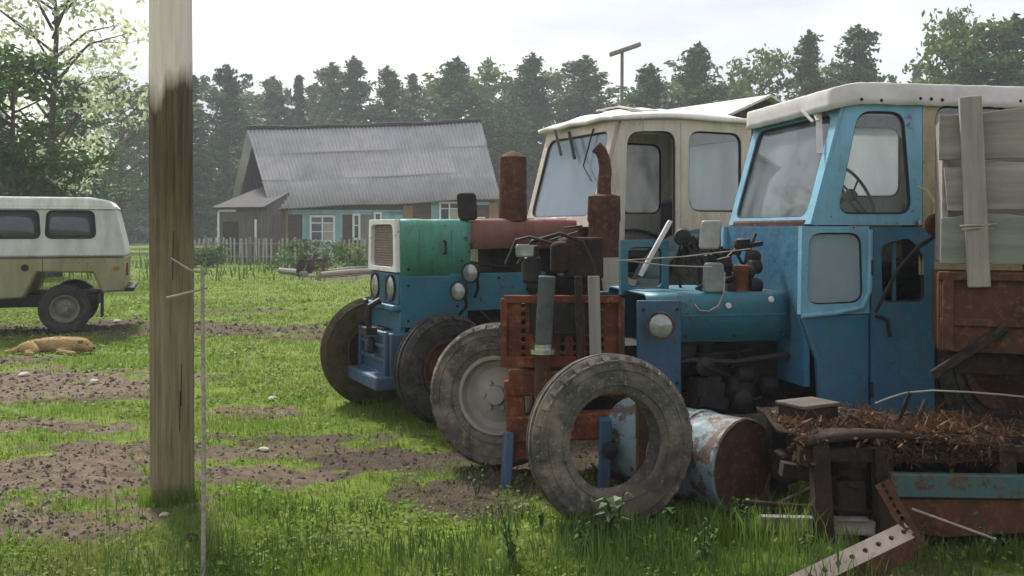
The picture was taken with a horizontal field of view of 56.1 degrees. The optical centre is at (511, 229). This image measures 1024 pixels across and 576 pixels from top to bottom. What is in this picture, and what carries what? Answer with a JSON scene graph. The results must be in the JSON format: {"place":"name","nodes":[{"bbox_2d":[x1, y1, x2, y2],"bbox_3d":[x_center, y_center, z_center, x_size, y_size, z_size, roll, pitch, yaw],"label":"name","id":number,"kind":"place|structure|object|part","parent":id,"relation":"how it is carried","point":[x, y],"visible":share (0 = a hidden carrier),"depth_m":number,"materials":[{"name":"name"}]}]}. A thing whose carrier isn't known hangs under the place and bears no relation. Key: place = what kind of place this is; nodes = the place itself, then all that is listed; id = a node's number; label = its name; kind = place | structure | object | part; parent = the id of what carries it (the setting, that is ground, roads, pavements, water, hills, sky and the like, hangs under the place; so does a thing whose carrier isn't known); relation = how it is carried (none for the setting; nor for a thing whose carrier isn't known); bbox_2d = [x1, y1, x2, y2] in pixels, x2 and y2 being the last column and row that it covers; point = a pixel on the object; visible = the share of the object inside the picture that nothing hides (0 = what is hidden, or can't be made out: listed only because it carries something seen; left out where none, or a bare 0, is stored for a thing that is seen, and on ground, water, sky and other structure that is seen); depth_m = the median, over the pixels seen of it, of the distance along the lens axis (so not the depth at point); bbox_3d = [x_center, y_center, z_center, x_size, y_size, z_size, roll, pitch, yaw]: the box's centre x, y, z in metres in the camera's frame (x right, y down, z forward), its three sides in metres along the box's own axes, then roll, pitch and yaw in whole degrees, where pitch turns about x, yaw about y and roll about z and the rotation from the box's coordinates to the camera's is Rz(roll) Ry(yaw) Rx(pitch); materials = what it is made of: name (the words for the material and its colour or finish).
{"place":"outdoors","nodes":[
{"label":"outdoors","id":0,"kind":"place"},
{"bbox_2d":[131,473,200,508],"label":"grass","id":1,"kind":"structure","parent":0,"point":[146,500],"depth_m":5.62,"materials":[{"name":"green plant"}]},
{"bbox_2d":[0,241,1023,575],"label":"ground","id":2,"kind":"structure","parent":0,"point":[246,467],"depth_m":6.75,"materials":[{"name":"green plant"}]},
{"bbox_2d":[18,372,29,376],"bbox_3d":[-5.333,1.589,10.493,0.109,0.069,0.154,0,0,-3],"label":"stone","id":3,"kind":"object","parent":2,"relation":"on","point":[21,374],"visible":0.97,"depth_m":10.45,"materials":[{"name":"white stone"}]},
{"bbox_2d":[0,142,73,276],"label":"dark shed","id":4,"kind":"structure","parent":2,"relation":"on","point":[41,181],"depth_m":32.19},
{"bbox_2d":[4,336,95,355],"bbox_3d":[-5.983,1.505,12.375,1.178,0.260,0.447,0,0,-10],"label":"dog","id":5,"kind":"object","parent":2,"relation":"on","point":[61,344],"visible":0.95,"depth_m":12.39},
{"bbox_2d":[0,44,115,198],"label":"leafy tree","id":6,"kind":"object","parent":2,"relation":"on","point":[13,150],"visible":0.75,"depth_m":27.00,"materials":[{"name":"green plant"}]},
{"bbox_2d":[0,197,137,333],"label":"van","id":7,"kind":"object","parent":2,"relation":"on","point":[41,238],"visible":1,"depth_m":14.78,"materials":[{"name":"paint"}]},
{"bbox_3d":[-7.608,-0.080,14.513,0.870,0.441,0.081,0,0,-19],"label":"window","id":8,"kind":"part","parent":7,"relation":"part of","materials":[{"name":"glass"}]},
{"bbox_3d":[-6.802,-0.080,14.798,0.720,0.441,0.081,0,0,-19],"label":"window","id":9,"kind":"part","parent":7,"relation":"part of","materials":[{"name":"glass"}]},
{"bbox_2d":[0,0,148,195],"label":"tall birch","id":10,"kind":"object","parent":2,"relation":"on","point":[65,7],"visible":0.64,"depth_m":32.87,"materials":[{"name":"green plant"}]},
{"bbox_2d":[0,77,148,200],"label":"birch tree","id":11,"kind":"object","parent":2,"relation":"on","point":[96,190],"visible":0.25,"depth_m":51.80,"materials":[{"name":"green plant"}]},
{"bbox_2d":[86,171,94,196],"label":"street lamp","id":12,"kind":"object","parent":2,"relation":"on","point":[87,185],"visible":0.11,"depth_m":41.96,"materials":[{"name":"grey metal"}]},
{"bbox_2d":[57,67,204,214],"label":"birch tree","id":13,"kind":"object","parent":2,"relation":"on","point":[140,135],"visible":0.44,"depth_m":69.65,"materials":[{"name":"green plant"}]},
{"bbox_2d":[85,82,222,214],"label":"pine tree","id":14,"kind":"object","parent":2,"relation":"on","point":[138,210],"visible":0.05,"depth_m":83.30,"materials":[{"name":"green plant"}]},
{"bbox_2d":[159,512,168,516],"bbox_3d":[-1.972,1.617,5.440,0.047,0.030,0.066,0,0,15],"label":"stone","id":15,"kind":"object","parent":2,"relation":"on","point":[165,513],"visible":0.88,"depth_m":5.43,"materials":[{"name":"grey stone"}]},
{"bbox_2d":[149,0,193,507],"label":"utility pole","id":16,"kind":"object","parent":2,"relation":"on","point":[171,328],"visible":0.88,"depth_m":5.63,"materials":[{"name":"brown wood"}]},
{"bbox_2d":[166,257,207,575],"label":"wooden stake","id":17,"kind":"object","parent":2,"relation":"on","point":[203,465],"visible":1,"depth_m":4.34,"materials":[{"name":"grey wood"}]},
{"bbox_2d":[183,533,197,541],"bbox_3d":[-1.663,1.594,4.962,0.110,0.050,0.078,0,0,43],"label":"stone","id":18,"kind":"object","parent":2,"relation":"on","point":[189,535],"visible":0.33,"depth_m":4.94,"materials":[{"name":"grey stone"}]},
{"bbox_2d":[141,64,269,202],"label":"pine tree","id":19,"kind":"object","parent":2,"relation":"on","point":[225,99],"visible":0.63,"depth_m":83.36,"materials":[{"name":"green plant"}]},
{"bbox_2d":[193,75,225,242],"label":"spruce tree","id":20,"kind":"object","parent":2,"relation":"on","point":[199,181],"visible":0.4,"depth_m":79.88,"materials":[{"name":"green plant"}]},
{"bbox_2d":[194,241,231,267],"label":"bush","id":21,"kind":"object","parent":2,"relation":"on","point":[211,258],"visible":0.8,"depth_m":40.83,"materials":[{"name":"green plant"}]},
{"bbox_2d":[200,86,290,202],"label":"birch tree","id":22,"kind":"object","parent":2,"relation":"on","point":[248,106],"visible":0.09,"depth_m":98.03,"materials":[{"name":"green plant"}]},
{"bbox_2d":[211,186,288,261],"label":"lean to shed","id":23,"kind":"object","parent":2,"relation":"on","point":[257,213],"visible":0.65,"depth_m":47.91,"materials":[{"name":"wood"}]},
{"bbox_2d":[223,222,237,261],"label":"door","id":24,"kind":"structure","parent":23,"relation":"in","point":[230,229],"depth_m":48.05,"materials":[{"name":"grey wood"}]},
{"bbox_2d":[259,447,268,451],"bbox_3d":[-1.817,1.611,7.033,0.088,0.040,0.062,0,0,17],"label":"stone","id":25,"kind":"object","parent":2,"relation":"on","point":[263,449],"visible":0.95,"depth_m":7.01,"materials":[{"name":"white stone"}]},
{"bbox_2d":[58,248,477,280],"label":"fence weeds","id":26,"kind":"object","parent":2,"relation":"on","point":[245,270],"visible":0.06,"depth_m":35.31,"materials":[{"name":"green plant"}]},
{"bbox_2d":[231,75,322,168],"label":"pine tree","id":27,"kind":"object","parent":2,"relation":"on","point":[273,88],"visible":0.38,"depth_m":95.37,"materials":[{"name":"green plant"}]},
{"bbox_2d":[194,237,368,264],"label":"picket fence","id":28,"kind":"object","parent":2,"relation":"on","point":[240,243],"visible":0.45,"depth_m":44.42,"materials":[{"name":"grey wood"}]},
{"bbox_2d":[277,268,308,276],"bbox_3d":[-7.781,1.495,34.049,0.219,0.225,3.425,0,0,-28],"label":"log","id":29,"kind":"object","parent":2,"relation":"on","point":[288,271],"visible":0.94,"depth_m":33.94,"materials":[{"name":"grey wood"}]},
{"bbox_2d":[286,75,313,125],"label":"spruce tree","id":30,"kind":"object","parent":2,"relation":"on","point":[299,100],"visible":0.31,"depth_m":91.66,"materials":[{"name":"green plant"}]},
{"bbox_2d":[285,82,326,118],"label":"pine tree","id":31,"kind":"object","parent":2,"relation":"on","point":[310,89],"visible":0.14,"depth_m":103.02,"materials":[{"name":"green plant"}]},
{"bbox_2d":[266,238,346,270],"bbox_3d":[-8.192,1.097,38.265,3.133,1.604,3.022,0,0,-17],"label":"bush","id":32,"kind":"object","parent":2,"relation":"on","point":[290,253],"visible":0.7,"depth_m":37.84,"materials":[{"name":"green plant"}]},
{"bbox_2d":[296,254,327,275],"bbox_3d":[-6.931,1.223,33.167,1.062,0.777,0.565,0,0,0],"label":"farm implement","id":33,"kind":"object","parent":2,"relation":"on","point":[302,264],"visible":0.83,"depth_m":33.10,"materials":[{"name":"metal"}]},
{"bbox_2d":[303,242,368,268],"bbox_3d":[-6.503,1.105,37.868,3.476,1.259,2.081,0,0,0],"label":"bush","id":34,"kind":"object","parent":2,"relation":"on","point":[353,250],"visible":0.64,"depth_m":37.68,"materials":[{"name":"green plant"}]},
{"bbox_2d":[308,62,373,124],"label":"pine tree","id":35,"kind":"object","parent":2,"relation":"on","point":[328,77],"visible":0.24,"depth_m":97.41,"materials":[{"name":"green plant"}]},
{"bbox_2d":[316,268,370,276],"bbox_3d":[-5.686,1.495,33.778,0.219,0.226,3.875,0,0,23],"label":"log","id":36,"kind":"object","parent":2,"relation":"on","point":[344,272],"visible":0.69,"depth_m":33.28,"materials":[{"name":"grey wood"}]},
{"bbox_2d":[324,266,367,270],"bbox_3d":[-6.044,1.495,35.966,0.218,0.226,3.561,0,0,19],"label":"log","id":37,"kind":"object","parent":2,"relation":"on","point":[353,267],"visible":0.33,"depth_m":35.62,"materials":[{"name":"grey wood"}]},
{"bbox_2d":[232,119,498,260],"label":"village house","id":38,"kind":"structure","parent":2,"relation":"on","point":[345,182],"depth_m":50.57,"materials":[{"name":"teal paint"}]},
{"bbox_2d":[310,215,334,241],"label":"window","id":39,"kind":"structure","parent":38,"relation":"in","point":[322,227],"depth_m":48.81,"materials":[{"name":"white paint"}]},
{"bbox_2d":[352,214,359,239],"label":"window","id":40,"kind":"structure","parent":38,"relation":"in","point":[355,217],"depth_m":49.07,"materials":[{"name":"white paint"}]},
{"bbox_2d":[374,212,381,219],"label":"window","id":41,"kind":"structure","parent":38,"relation":"in","point":[377,215],"depth_m":49.26,"materials":[{"name":"white paint"}]},
{"bbox_2d":[439,202,458,218],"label":"window","id":42,"kind":"structure","parent":38,"relation":"in","point":[447,210],"depth_m":49.90,"materials":[{"name":"white paint"}]},
{"bbox_2d":[319,55,413,123],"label":"pine tree","id":43,"kind":"object","parent":2,"relation":"on","point":[353,94],"visible":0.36,"depth_m":94.41,"materials":[{"name":"green plant"}]},
{"bbox_2d":[313,65,426,123],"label":"pine tree","id":44,"kind":"object","parent":2,"relation":"on","point":[391,93],"visible":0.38,"depth_m":91.17,"materials":[{"name":"green plant"}]},
{"bbox_2d":[399,73,425,121],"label":"spruce tree","id":45,"kind":"object","parent":2,"relation":"on","point":[411,78],"visible":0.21,"depth_m":99.75,"materials":[{"name":"green plant"}]},
{"bbox_2d":[397,76,466,121],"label":"birch tree","id":46,"kind":"object","parent":2,"relation":"on","point":[428,93],"visible":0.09,"depth_m":100.92,"materials":[{"name":"green plant"}]},
{"bbox_2d":[468,463,486,496],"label":"weed plant","id":47,"kind":"object","parent":2,"relation":"on","point":[475,484],"visible":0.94,"depth_m":5.91,"materials":[{"name":"green plant"}]},
{"bbox_2d":[421,55,557,187],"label":"pine tree","id":48,"kind":"object","parent":2,"relation":"on","point":[457,100],"visible":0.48,"depth_m":88.77,"materials":[{"name":"green plant"}]},
{"bbox_2d":[0,55,984,243],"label":"wood","id":49,"kind":"object","parent":2,"relation":"on","point":[136,227],"visible":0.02,"depth_m":107.55,"materials":[{"name":"green plant"}]},
{"bbox_2d":[0,307,999,575],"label":"earth clods","id":50,"kind":"object","parent":2,"relation":"on","point":[64,471],"visible":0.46,"depth_m":6.75,"materials":[{"name":"brown soil"}]},
{"bbox_2d":[1,344,1006,575],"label":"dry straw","id":51,"kind":"object","parent":2,"relation":"on","point":[323,470],"visible":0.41,"depth_m":6.00,"materials":[{"name":"beige plant"}]},
{"bbox_2d":[498,505,522,567],"bbox_3d":[-0.015,1.483,4.588,0.118,0.302,0.188,0,0,-23],"label":"weed plant","id":52,"kind":"object","parent":2,"relation":"on","point":[506,539],"visible":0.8,"depth_m":4.58,"materials":[{"name":"green plant"}]},
{"bbox_2d":[465,61,558,202],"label":"birch tree","id":53,"kind":"object","parent":2,"relation":"on","point":[493,77],"visible":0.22,"depth_m":94.78,"materials":[{"name":"green plant"}]},
{"bbox_2d":[484,79,548,193],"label":"pine tree","id":54,"kind":"object","parent":2,"relation":"on","point":[513,100],"visible":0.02,"depth_m":101.03,"materials":[{"name":"green plant"}]},
{"bbox_2d":[473,52,572,210],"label":"pine tree","id":55,"kind":"object","parent":2,"relation":"on","point":[536,108],"visible":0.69,"depth_m":86.91,"materials":[{"name":"green plant"}]},
{"bbox_2d":[320,106,751,423],"bbox_3d":[0.421,0.229,9.203,4.283,2.831,2.155,0,0,-26],"label":"tractor","id":56,"kind":"object","parent":2,"relation":"on","point":[435,291],"visible":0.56,"depth_m":8.73,"materials":[{"name":"beige paint"}]},
{"bbox_2d":[535,509,547,529],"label":"weed plant","id":57,"kind":"object","parent":2,"relation":"on","point":[540,524],"visible":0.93,"depth_m":5.13,"materials":[{"name":"green plant"}]},
{"bbox_2d":[515,63,629,185],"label":"birch tree","id":58,"kind":"object","parent":2,"relation":"on","point":[556,87],"visible":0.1,"depth_m":103.31,"materials":[{"name":"green plant"}]},
{"bbox_2d":[527,54,633,197],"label":"pine tree","id":59,"kind":"object","parent":2,"relation":"on","point":[583,69],"visible":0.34,"depth_m":87.28,"materials":[{"name":"green plant"}]},
{"bbox_2d":[573,519,592,551],"bbox_3d":[0.355,1.535,4.761,0.136,0.196,0.098,0,0,-63],"label":"weed plant","id":60,"kind":"object","parent":2,"relation":"on","point":[579,538],"visible":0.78,"depth_m":4.74,"materials":[{"name":"green plant"}]},
{"bbox_2d":[598,417,618,487],"bbox_3d":[0.588,1.390,5.875,0.114,0.461,0.150,0,0,0],"label":"blue strut","id":61,"kind":"object","parent":2,"relation":"on","point":[608,450],"visible":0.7,"depth_m":5.85,"materials":[{"name":"paint"}]},
{"bbox_2d":[526,353,692,528],"bbox_3d":[0.545,1.165,5.300,0.958,0.956,0.285,0,0,-18],"label":"loose tyre","id":62,"kind":"object","parent":2,"relation":"on","point":[568,393],"visible":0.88,"depth_m":5.22,"materials":[{"name":"rubber"}]},
{"bbox_2d":[591,492,631,535],"bbox_3d":[0.517,1.507,5.061,0.194,0.242,0.220,0,0,40],"label":"weed plant","id":63,"kind":"object","parent":2,"relation":"on","point":[613,503],"visible":0.81,"depth_m":5.03,"materials":[{"name":"green plant"}]},
{"bbox_2d":[609,42,640,105],"bbox_3d":[4.230,-2.594,35.913,1.176,8.788,0.345,0,0,0],"label":"mast","id":64,"kind":"object","parent":2,"relation":"on","point":[624,49],"visible":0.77,"depth_m":35.94,"materials":[{"name":"grey metal"}]},
{"bbox_2d":[603,63,673,109],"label":"pine tree","id":65,"kind":"object","parent":2,"relation":"on","point":[647,78],"visible":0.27,"depth_m":77.36,"materials":[{"name":"green plant"}]},
{"bbox_2d":[635,403,648,472],"bbox_3d":[0.777,1.310,5.730,0.070,0.622,0.104,0,0,0],"label":"iron post","id":66,"kind":"object","parent":2,"relation":"on","point":[642,432],"visible":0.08,"depth_m":5.69,"materials":[{"name":"metal"}]},
{"bbox_2d":[658,504,681,526],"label":"weed plant","id":67,"kind":"object","parent":2,"relation":"on","point":[668,510],"visible":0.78,"depth_m":5.14,"materials":[{"name":"green plant"}]},
{"bbox_2d":[653,74,707,108],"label":"birch tree","id":68,"kind":"object","parent":2,"relation":"on","point":[673,84],"visible":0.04,"depth_m":97.91,"materials":[{"name":"green plant"}]},
{"bbox_2d":[607,397,772,512],"bbox_3d":[1.048,1.345,5.792,0.552,0.552,0.926,0,0,-38],"label":"barrel","id":69,"kind":"object","parent":2,"relation":"on","point":[729,455],"visible":0.6,"depth_m":5.49,"materials":[{"name":"blue paint"}]},
{"bbox_2d":[625,94,781,212],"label":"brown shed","id":70,"kind":"structure","parent":2,"relation":"on","point":[642,178],"depth_m":24.88,"materials":[{"name":"metal"}]},
{"bbox_2d":[693,516,717,562],"bbox_3d":[0.929,1.483,4.584,0.102,0.258,0.161,0,0,37],"label":"weed plant","id":71,"kind":"object","parent":2,"relation":"on","point":[706,542],"visible":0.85,"depth_m":4.58,"materials":[{"name":"green plant"}]},
{"bbox_2d":[662,40,763,107],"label":"pine tree","id":72,"kind":"object","parent":2,"relation":"on","point":[692,79],"visible":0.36,"depth_m":75.12,"materials":[{"name":"green plant"}]},
{"bbox_2d":[430,82,1023,487],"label":"tractor","id":73,"kind":"object","parent":2,"relation":"on","point":[818,267],"visible":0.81,"depth_m":6.37,"materials":[{"name":"blue metal"}]},
{"bbox_3d":[2.574,0.643,6.327,0.472,1.315,0.107,0,0,-10],"label":"door","id":74,"kind":"part","parent":73,"relation":"part of","materials":[{"name":"blue paint"}]},
{"bbox_2d":[731,496,750,533],"bbox_3d":[1.183,1.503,4.982,0.116,0.231,0.160,0,0,9],"label":"weed plant","id":75,"kind":"object","parent":2,"relation":"on","point":[735,508],"visible":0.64,"depth_m":4.97,"materials":[{"name":"green plant"}]},
{"bbox_2d":[709,43,797,102],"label":"birch tree","id":76,"kind":"object","parent":2,"relation":"on","point":[769,70],"visible":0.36,"depth_m":81.38,"materials":[{"name":"green plant"}]},
{"bbox_2d":[798,530,815,551],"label":"weed plant","id":77,"kind":"object","parent":2,"relation":"on","point":[804,542],"visible":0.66,"depth_m":4.75,"materials":[{"name":"green plant"}]},
{"bbox_2d":[784,29,837,99],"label":"pine tree","id":78,"kind":"object","parent":2,"relation":"on","point":[806,66],"visible":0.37,"depth_m":71.60,"materials":[{"name":"green plant"}]},
{"bbox_2d":[758,514,875,535],"bbox_3d":[1.586,1.537,4.993,0.593,0.095,0.067,0,0,3],"label":"weathered board","id":79,"kind":"object","parent":2,"relation":"on","point":[867,525],"visible":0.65,"depth_m":4.97,"materials":[{"name":"grey wood"}]},
{"bbox_2d":[785,57,881,100],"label":"birch tree","id":80,"kind":"object","parent":2,"relation":"on","point":[825,68],"visible":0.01,"depth_m":95.58,"materials":[{"name":"green plant"}]},
{"bbox_2d":[789,523,916,575],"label":"perforated beam","id":81,"kind":"structure","parent":2,"relation":"on","point":[897,549],"depth_m":4.41,"materials":[{"name":"metal"}]},
{"bbox_2d":[875,479,926,551],"bbox_3d":[1.846,1.356,4.560,0.239,0.318,0.034,0,0,42],"label":"angle iron","id":82,"kind":"object","parent":81,"relation":"on","point":[901,508],"visible":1,"depth_m":4.56,"materials":[{"name":"brown metal"}]},
{"bbox_2d":[813,23,893,85],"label":"pine tree","id":83,"kind":"object","parent":2,"relation":"on","point":[859,39],"visible":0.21,"depth_m":71.41,"materials":[{"name":"green plant"}]},
{"bbox_2d":[691,491,1023,561],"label":"grass","id":84,"kind":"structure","parent":2,"relation":"on","point":[788,533],"depth_m":4.80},
{"bbox_2d":[742,392,1023,545],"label":"sledge","id":85,"kind":"object","parent":2,"relation":"on","point":[992,495],"visible":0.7,"depth_m":4.91,"materials":[{"name":"metal"}]},
{"bbox_2d":[775,396,840,427],"bbox_3d":[1.650,1.022,5.350,0.280,0.131,0.220,0,0,-29],"label":"wooden box","id":86,"kind":"object","parent":85,"relation":"on","point":[820,406],"visible":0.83,"depth_m":5.29,"materials":[{"name":"grey wood"}]},
{"bbox_2d":[755,386,1023,470],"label":"dead growth","id":87,"kind":"object","parent":85,"relation":"on","point":[946,425],"visible":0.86,"depth_m":5.04,"materials":[{"name":"brown plant"}]},
{"bbox_2d":[910,64,923,82],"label":"spruce tree","id":88,"kind":"object","parent":2,"relation":"on","point":[916,74],"visible":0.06,"depth_m":109.81,"materials":[{"name":"green plant"}]},
{"bbox_2d":[902,4,1001,84],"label":"birch tree","id":89,"kind":"object","parent":2,"relation":"on","point":[951,24],"visible":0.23,"depth_m":61.20,"materials":[{"name":"green plant"}]},
{"bbox_2d":[912,508,995,539],"bbox_3d":[2.160,1.440,4.700,0.379,0.099,0.012,0,0,32],"label":"iron rod","id":90,"kind":"object","parent":2,"relation":"on","point":[950,522],"visible":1,"depth_m":4.70,"materials":[{"name":"metal"}]},
{"bbox_2d":[906,13,1023,84],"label":"birch tree","id":91,"kind":"object","parent":2,"relation":"on","point":[1004,33],"visible":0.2,"depth_m":59.04,"materials":[{"name":"green plant"}]},
{"bbox_2d":[930,95,1023,391],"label":"trailer","id":92,"kind":"object","parent":2,"relation":"on","point":[977,315],"visible":1,"depth_m":5.34,"materials":[{"name":"grey wood"}]},
{"bbox_2d":[875,390,1023,403],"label":"cable","id":93,"kind":"object","parent":92,"relation":"attached to","point":[949,391],"visible":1,"depth_m":5.30,"materials":[{"name":"grey metal"}]},
{"bbox_2d":[951,11,1023,86],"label":"birch tree","id":94,"kind":"object","parent":2,"relation":"on","point":[1013,75],"visible":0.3,"depth_m":59.17,"materials":[{"name":"green plant"}]},
{"bbox_2d":[974,511,1005,563],"bbox_3d":[2.312,1.500,4.642,0.102,0.258,0.161,0,0,-36],"label":"weed plant","id":95,"kind":"object","parent":2,"relation":"on","point":[988,548],"visible":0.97,"depth_m":4.64,"materials":[{"name":"green plant"}]},
{"bbox_2d":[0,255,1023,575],"bbox_3d":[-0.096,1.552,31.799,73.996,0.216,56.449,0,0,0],"label":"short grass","id":96,"kind":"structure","parent":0,"point":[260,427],"depth_m":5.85,"materials":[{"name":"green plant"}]},
{"bbox_2d":[0,472,1023,575],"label":"tall grass","id":97,"kind":"structure","parent":0,"point":[600,543],"depth_m":4.60,"materials":[{"name":"green plant"}]},
{"bbox_2d":[0,0,1023,181],"label":"sky","id":98,"kind":"structure","parent":0,"point":[264,39],"materials":[{"name":"white"}]},
{"bbox_2d":[498,496,710,534],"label":"grass","id":99,"kind":"structure","parent":0,"point":[557,514],"depth_m":5.18,"materials":[{"name":"green plant"}]}
]}

